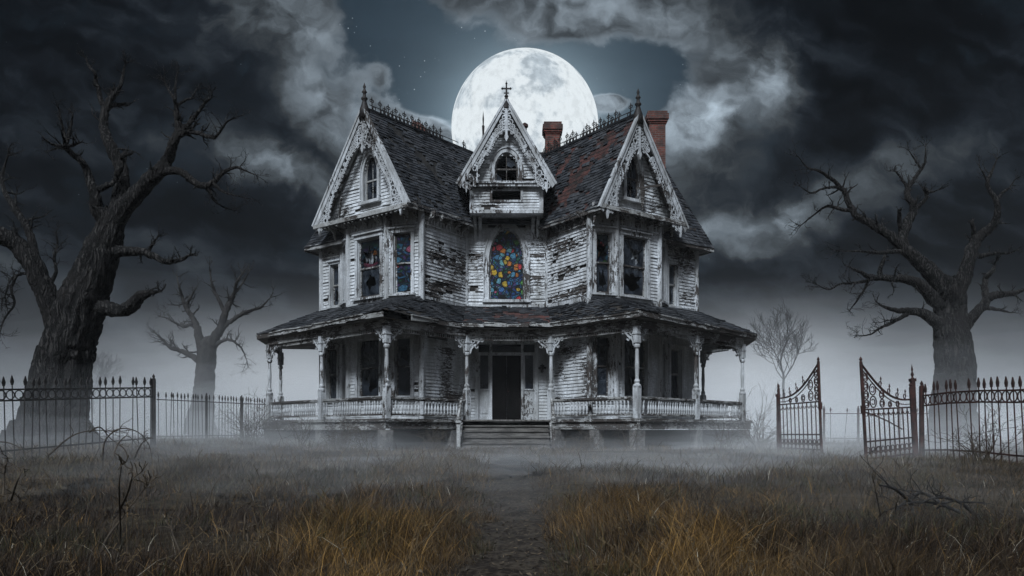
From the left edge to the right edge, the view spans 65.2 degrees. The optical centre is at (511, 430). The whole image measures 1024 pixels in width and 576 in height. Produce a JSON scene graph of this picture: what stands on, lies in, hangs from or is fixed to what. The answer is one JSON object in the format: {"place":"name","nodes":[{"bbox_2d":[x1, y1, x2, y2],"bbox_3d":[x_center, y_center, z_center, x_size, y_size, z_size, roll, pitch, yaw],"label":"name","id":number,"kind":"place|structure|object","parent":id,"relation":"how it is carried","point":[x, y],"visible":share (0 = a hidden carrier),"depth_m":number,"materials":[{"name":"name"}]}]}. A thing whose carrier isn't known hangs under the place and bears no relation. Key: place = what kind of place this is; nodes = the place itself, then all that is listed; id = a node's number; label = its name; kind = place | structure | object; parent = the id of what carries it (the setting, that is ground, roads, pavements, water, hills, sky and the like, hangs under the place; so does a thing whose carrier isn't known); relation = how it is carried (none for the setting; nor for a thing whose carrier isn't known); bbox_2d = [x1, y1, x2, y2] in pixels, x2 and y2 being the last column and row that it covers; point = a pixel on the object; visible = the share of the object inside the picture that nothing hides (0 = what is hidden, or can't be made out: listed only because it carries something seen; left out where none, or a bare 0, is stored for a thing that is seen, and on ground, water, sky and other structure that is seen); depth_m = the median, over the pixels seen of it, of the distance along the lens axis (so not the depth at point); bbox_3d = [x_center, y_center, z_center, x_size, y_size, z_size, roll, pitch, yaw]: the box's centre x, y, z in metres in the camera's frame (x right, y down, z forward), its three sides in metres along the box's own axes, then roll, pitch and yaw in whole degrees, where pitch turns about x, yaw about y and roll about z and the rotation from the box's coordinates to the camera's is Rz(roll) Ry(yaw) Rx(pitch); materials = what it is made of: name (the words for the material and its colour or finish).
{"place":"outdoors","nodes":[
{"label":"outdoors","id":0,"kind":"place"},
{"bbox_2d":[0,431,1023,575],"bbox_3d":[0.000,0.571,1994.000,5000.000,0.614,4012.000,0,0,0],"label":"ground","id":1,"kind":"structure","parent":0,"point":[851,434],"depth_m":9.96,"materials":[{"name":"brown plant"}]},
{"bbox_2d":[0,447,31,512],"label":"dead stalk","id":2,"kind":"object","parent":1,"relation":"on","point":[4,491],"visible":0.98,"depth_m":6.96,"materials":[{"name":"black plant"}]},
{"bbox_2d":[0,374,155,460],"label":"iron fence","id":3,"kind":"object","parent":1,"relation":"on","point":[152,390],"visible":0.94,"depth_m":15.83,"materials":[{"name":"black metal"}]},
{"bbox_2d":[0,418,159,463],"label":"bramble","id":4,"kind":"object","parent":1,"relation":"on","point":[90,431],"visible":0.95,"depth_m":13.84,"materials":[{"name":"black plant"}]},
{"bbox_2d":[92,351,125,413],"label":"bare tree","id":5,"kind":"object","parent":1,"relation":"on","point":[101,372],"visible":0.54,"depth_m":75.22,"materials":[{"name":"grey plant"}]},
{"bbox_2d":[100,445,160,554],"bbox_3d":[-2.527,0.506,5.202,0.378,0.835,0.903,0,0,-17],"label":"dead stalk","id":6,"kind":"object","parent":1,"relation":"on","point":[123,500],"visible":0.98,"depth_m":5.36,"materials":[{"name":"black plant"}]},
{"bbox_2d":[0,49,270,447],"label":"dead tree","id":7,"kind":"object","parent":1,"relation":"on","point":[77,307],"visible":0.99,"depth_m":19.09,"materials":[{"name":"grey plant"}]},
{"bbox_2d":[158,501,265,564],"bbox_3d":[-1.866,0.663,4.911,0.707,0.442,0.590,0,0,0],"label":"dead stalk","id":8,"kind":"object","parent":1,"relation":"on","point":[245,529],"visible":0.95,"depth_m":4.73,"materials":[{"name":"brown plant"}]},
{"bbox_2d":[143,255,286,437],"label":"dead tree","id":9,"kind":"object","parent":1,"relation":"on","point":[204,359],"visible":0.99,"depth_m":43.73,"materials":[{"name":"grey plant"}]},
{"bbox_2d":[157,392,274,440],"bbox_3d":[-10.645,-0.325,29.501,0.121,2.071,7.230,0,0,15],"label":"iron fence","id":10,"kind":"object","parent":1,"relation":"on","point":[206,401],"visible":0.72,"depth_m":28.45,"materials":[{"name":"black metal"}]},
{"bbox_2d":[217,383,281,442],"bbox_3d":[-7.628,-0.466,23.120,2.154,1.880,1.828,0,0,12],"label":"bare shrub","id":11,"kind":"object","parent":1,"relation":"on","point":[246,427],"visible":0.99,"depth_m":23.04,"materials":[{"name":"grey plant"}]},
{"bbox_2d":[247,408,298,441],"bbox_3d":[-7.125,-0.022,24.074,1.506,1.285,1.757,0,0,0],"label":"bare shrub","id":12,"kind":"object","parent":1,"relation":"on","point":[271,438],"visible":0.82,"depth_m":23.99,"materials":[{"name":"grey plant"}]},
{"bbox_2d":[276,407,312,449],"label":"bare shrub","id":13,"kind":"object","parent":1,"relation":"on","point":[302,433],"visible":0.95,"depth_m":20.96,"materials":[{"name":"grey plant"}]},
{"bbox_2d":[319,415,364,448],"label":"bare shrub","id":14,"kind":"object","parent":1,"relation":"on","point":[343,440],"visible":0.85,"depth_m":21.14,"materials":[{"name":"grey plant"}]},
{"bbox_2d":[341,416,381,450],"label":"bare shrub","id":15,"kind":"object","parent":1,"relation":"on","point":[376,447],"visible":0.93,"depth_m":20.02,"materials":[{"name":"grey plant"}]},
{"bbox_2d":[413,425,448,448],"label":"bare shrub","id":16,"kind":"object","parent":1,"relation":"on","point":[434,440],"visible":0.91,"depth_m":22.23,"materials":[{"name":"grey plant"}]},
{"bbox_2d":[256,81,757,450],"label":"mansion","id":17,"kind":"structure","parent":1,"relation":"on","point":[505,282],"depth_m":24.96,"materials":[{"name":"weathered painted wood"},{"name":"slate"},{"name":"glass"}]},
{"bbox_2d":[324,344,339,405],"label":"window","id":18,"kind":"structure","parent":17,"relation":"in","point":[331,358],"depth_m":26.71,"materials":[{"name":"black glass"}]},
{"bbox_2d":[326,259,339,308],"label":"window","id":19,"kind":"structure","parent":17,"relation":"in","point":[335,269],"depth_m":26.61,"materials":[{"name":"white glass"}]},
{"bbox_2d":[339,239,345,305],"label":"window","id":20,"kind":"structure","parent":17,"relation":"in","point":[343,302],"depth_m":26.07,"materials":[{"name":"wood"}]},
{"bbox_2d":[339,336,345,405],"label":"window","id":21,"kind":"structure","parent":17,"relation":"in","point":[343,340],"depth_m":26.07,"materials":[{"name":"wood"}]},
{"bbox_2d":[352,332,382,404],"bbox_3d":[-4.404,-1.921,24.946,1.320,2.221,0.414,0,0,38],"label":"window","id":22,"kind":"structure","parent":17,"relation":"in","point":[372,349],"depth_m":25.10,"materials":[{"name":"black glass"}]},
{"bbox_2d":[352,228,383,301],"bbox_3d":[-4.388,-5.046,24.933,1.360,2.212,0.413,0,0,38],"label":"window","id":23,"kind":"structure","parent":17,"relation":"in","point":[375,245],"depth_m":25.02,"materials":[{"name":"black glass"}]},
{"bbox_2d":[358,150,381,205],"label":"arched window","id":24,"kind":"structure","parent":17,"relation":"in","point":[373,173],"depth_m":24.90,"materials":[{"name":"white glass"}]},
{"bbox_2d":[387,225,415,296],"bbox_3d":[-3.285,-5.046,24.260,0.910,2.212,0.379,0,0,20],"label":"window","id":25,"kind":"structure","parent":17,"relation":"in","point":[402,246],"depth_m":24.26,"materials":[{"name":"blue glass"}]},
{"bbox_2d":[391,330,414,403],"bbox_3d":[-3.279,-1.921,24.248,0.850,2.221,0.360,0,0,20],"label":"window","id":26,"kind":"structure","parent":17,"relation":"in","point":[402,376],"depth_m":24.26,"materials":[{"name":"black glass"}]},
{"bbox_2d":[482,224,530,302],"bbox_3d":[-0.175,-5.456,26.000,1.560,2.612,0.280,0,0,0],"label":"arched window","id":27,"kind":"structure","parent":17,"relation":"in","point":[506,270],"depth_m":26.07,"materials":[{"name":"multicoloured glass"}]},
{"bbox_2d":[489,146,523,181],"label":"arched window","id":28,"kind":"structure","parent":17,"relation":"in","point":[494,177],"depth_m":25.18,"materials":[{"name":"white wood"}]},
{"bbox_2d":[492,356,520,419],"bbox_3d":[-0.175,-1.387,26.055,0.930,2.095,0.090,0,0,0],"label":"door","id":29,"kind":"structure","parent":17,"relation":"in","point":[506,370],"depth_m":26.06,"materials":[{"name":"wood"}]},
{"bbox_2d":[592,330,615,403],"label":"window","id":30,"kind":"structure","parent":17,"relation":"in","point":[601,375],"depth_m":24.18,"materials":[{"name":"black glass"}]},
{"bbox_2d":[592,224,617,295],"bbox_3d":[2.751,-5.046,24.144,0.820,2.212,0.280,0,0,-19],"label":"window","id":31,"kind":"structure","parent":17,"relation":"in","point":[607,267],"depth_m":24.17,"materials":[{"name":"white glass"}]},
{"bbox_2d":[621,150,645,204],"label":"arched window","id":32,"kind":"structure","parent":17,"relation":"in","point":[631,177],"depth_m":24.78,"materials":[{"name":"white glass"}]},
{"bbox_2d":[619,227,652,300],"bbox_3d":[3.745,-5.046,24.794,1.360,2.212,0.416,0,0,-36],"label":"window","id":33,"kind":"structure","parent":17,"relation":"in","point":[628,265],"depth_m":24.84,"materials":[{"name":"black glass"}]},
{"bbox_2d":[620,332,652,404],"bbox_3d":[3.762,-1.921,24.805,1.320,2.221,0.414,0,0,-36],"label":"window","id":34,"kind":"structure","parent":17,"relation":"in","point":[627,347],"depth_m":24.86,"materials":[{"name":"black glass"}]},
{"bbox_2d":[662,238,668,305],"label":"window","id":35,"kind":"structure","parent":17,"relation":"in","point":[665,303],"depth_m":25.99,"materials":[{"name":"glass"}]},
{"bbox_2d":[662,336,668,405],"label":"window","id":36,"kind":"structure","parent":17,"relation":"in","point":[664,339],"depth_m":25.99,"materials":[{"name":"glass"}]},
{"bbox_2d":[667,258,681,308],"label":"window","id":37,"kind":"structure","parent":17,"relation":"in","point":[672,269],"depth_m":26.50,"materials":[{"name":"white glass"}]},
{"bbox_2d":[668,343,685,405],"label":"window","id":38,"kind":"structure","parent":17,"relation":"in","point":[674,355],"depth_m":26.60,"materials":[{"name":"black glass"}]},
{"bbox_2d":[562,420,604,450],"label":"bare shrub","id":39,"kind":"object","parent":1,"relation":"on","point":[591,446],"visible":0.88,"depth_m":22.30,"materials":[{"name":"grey plant"}]},
{"bbox_2d":[612,413,647,450],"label":"bare shrub","id":40,"kind":"object","parent":1,"relation":"on","point":[635,439],"visible":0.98,"depth_m":19.97,"materials":[{"name":"grey plant"}]},
{"bbox_2d":[704,409,747,448],"bbox_3d":[5.447,-0.008,20.431,1.094,1.109,1.171,0,0,0],"label":"bare shrub","id":41,"kind":"object","parent":1,"relation":"on","point":[728,443],"visible":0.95,"depth_m":20.40,"materials":[{"name":"grey plant"}]},
{"bbox_2d":[710,385,789,448],"bbox_3d":[6.842,-0.059,22.484,1.832,2.515,2.168,0,0,40],"label":"bare shrub","id":42,"kind":"object","parent":1,"relation":"on","point":[759,443],"visible":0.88,"depth_m":22.41,"materials":[{"name":"grey plant"}]},
{"bbox_2d":[775,384,779,451],"bbox_3d":[6.317,-0.140,18.990,0.090,2.040,0.090,-1,1,0],"label":"gate post","id":43,"kind":"object","parent":1,"relation":"on","point":[777,424],"visible":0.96,"depth_m":18.96,"materials":[{"name":"metal"}]},
{"bbox_2d":[777,357,822,454],"bbox_3d":[6.414,-0.498,17.893,0.131,2.126,2.096,0,0,-5],"label":"gate leaf","id":44,"kind":"object","parent":43,"relation":"attached to","point":[818,398],"visible":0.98,"depth_m":17.62,"materials":[{"name":"metal"}]},
{"bbox_2d":[746,299,818,402],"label":"bare tree","id":45,"kind":"object","parent":1,"relation":"on","point":[786,339],"visible":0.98,"depth_m":59.47,"materials":[{"name":"grey plant"}]},
{"bbox_2d":[823,406,925,442],"bbox_3d":[14.940,-0.081,32.012,4.681,1.883,0.099,0,0,25],"label":"iron fence","id":46,"kind":"object","parent":1,"relation":"on","point":[857,413],"visible":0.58,"depth_m":32.49,"materials":[{"name":"grey metal"}]},
{"bbox_2d":[871,468,903,518],"bbox_3d":[3.272,0.677,6.919,0.237,0.743,0.936,0,0,29],"label":"dead stalk","id":47,"kind":"object","parent":1,"relation":"on","point":[873,479],"visible":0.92,"depth_m":6.72,"materials":[{"name":"black plant"}]},
{"bbox_2d":[780,135,1023,447],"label":"dead tree","id":48,"kind":"object","parent":1,"relation":"on","point":[950,320],"visible":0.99,"depth_m":24.66,"materials":[{"name":"grey plant"}]},
{"bbox_2d":[908,365,918,458],"bbox_3d":[8.015,-0.214,15.939,0.106,2.240,0.106,-3,1,0],"label":"gate post","id":49,"kind":"object","parent":1,"relation":"on","point":[912,380],"visible":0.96,"depth_m":15.90,"materials":[{"name":"metal"}]},
{"bbox_2d":[859,356,915,458],"bbox_3d":[7.250,-0.349,15.394,1.872,2.068,0.129,0,0,-35],"label":"gate leaf","id":50,"kind":"object","parent":49,"relation":"attached to","point":[863,408],"visible":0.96,"depth_m":15.29,"materials":[{"name":"metal"}]},
{"bbox_2d":[860,445,994,520],"bbox_3d":[4.100,0.593,7.576,1.861,0.926,0.968,0,0,0],"label":"fallen branch","id":51,"kind":"object","parent":1,"relation":"on","point":[910,502],"visible":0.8,"depth_m":7.27,"materials":[{"name":"black wood"}]},
{"bbox_2d":[919,376,1023,465],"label":"iron fence","id":52,"kind":"object","parent":1,"relation":"on","point":[922,389],"visible":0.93,"depth_m":14.40,"materials":[{"name":"black metal"}]},
{"bbox_2d":[923,389,1023,461],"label":"bare shrub","id":53,"kind":"object","parent":1,"relation":"on","point":[989,450],"visible":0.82,"depth_m":14.01,"materials":[{"name":"black plant"}]},
{"bbox_2d":[0,0,1023,430],"label":"sky","id":54,"kind":"structure","parent":0,"point":[737,81],"materials":[{"name":"grey"}]},
{"bbox_2d":[451,48,597,151],"bbox_3d":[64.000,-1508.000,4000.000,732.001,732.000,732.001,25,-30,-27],"label":"moon","id":55,"kind":"object","parent":54,"relation":"in","point":[544,85],"visible":0.52,"depth_m":3701.04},
{"bbox_2d":[436,447,591,575],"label":"path","id":56,"kind":"structure","parent":0,"point":[507,468],"depth_m":6.58,"materials":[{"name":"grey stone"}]},
{"bbox_2d":[378,473,625,575],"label":"fallen leaves","id":57,"kind":"object","parent":56,"relation":"on","point":[482,535],"visible":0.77,"depth_m":5.87,"materials":[{"name":"plant"}]}
]}

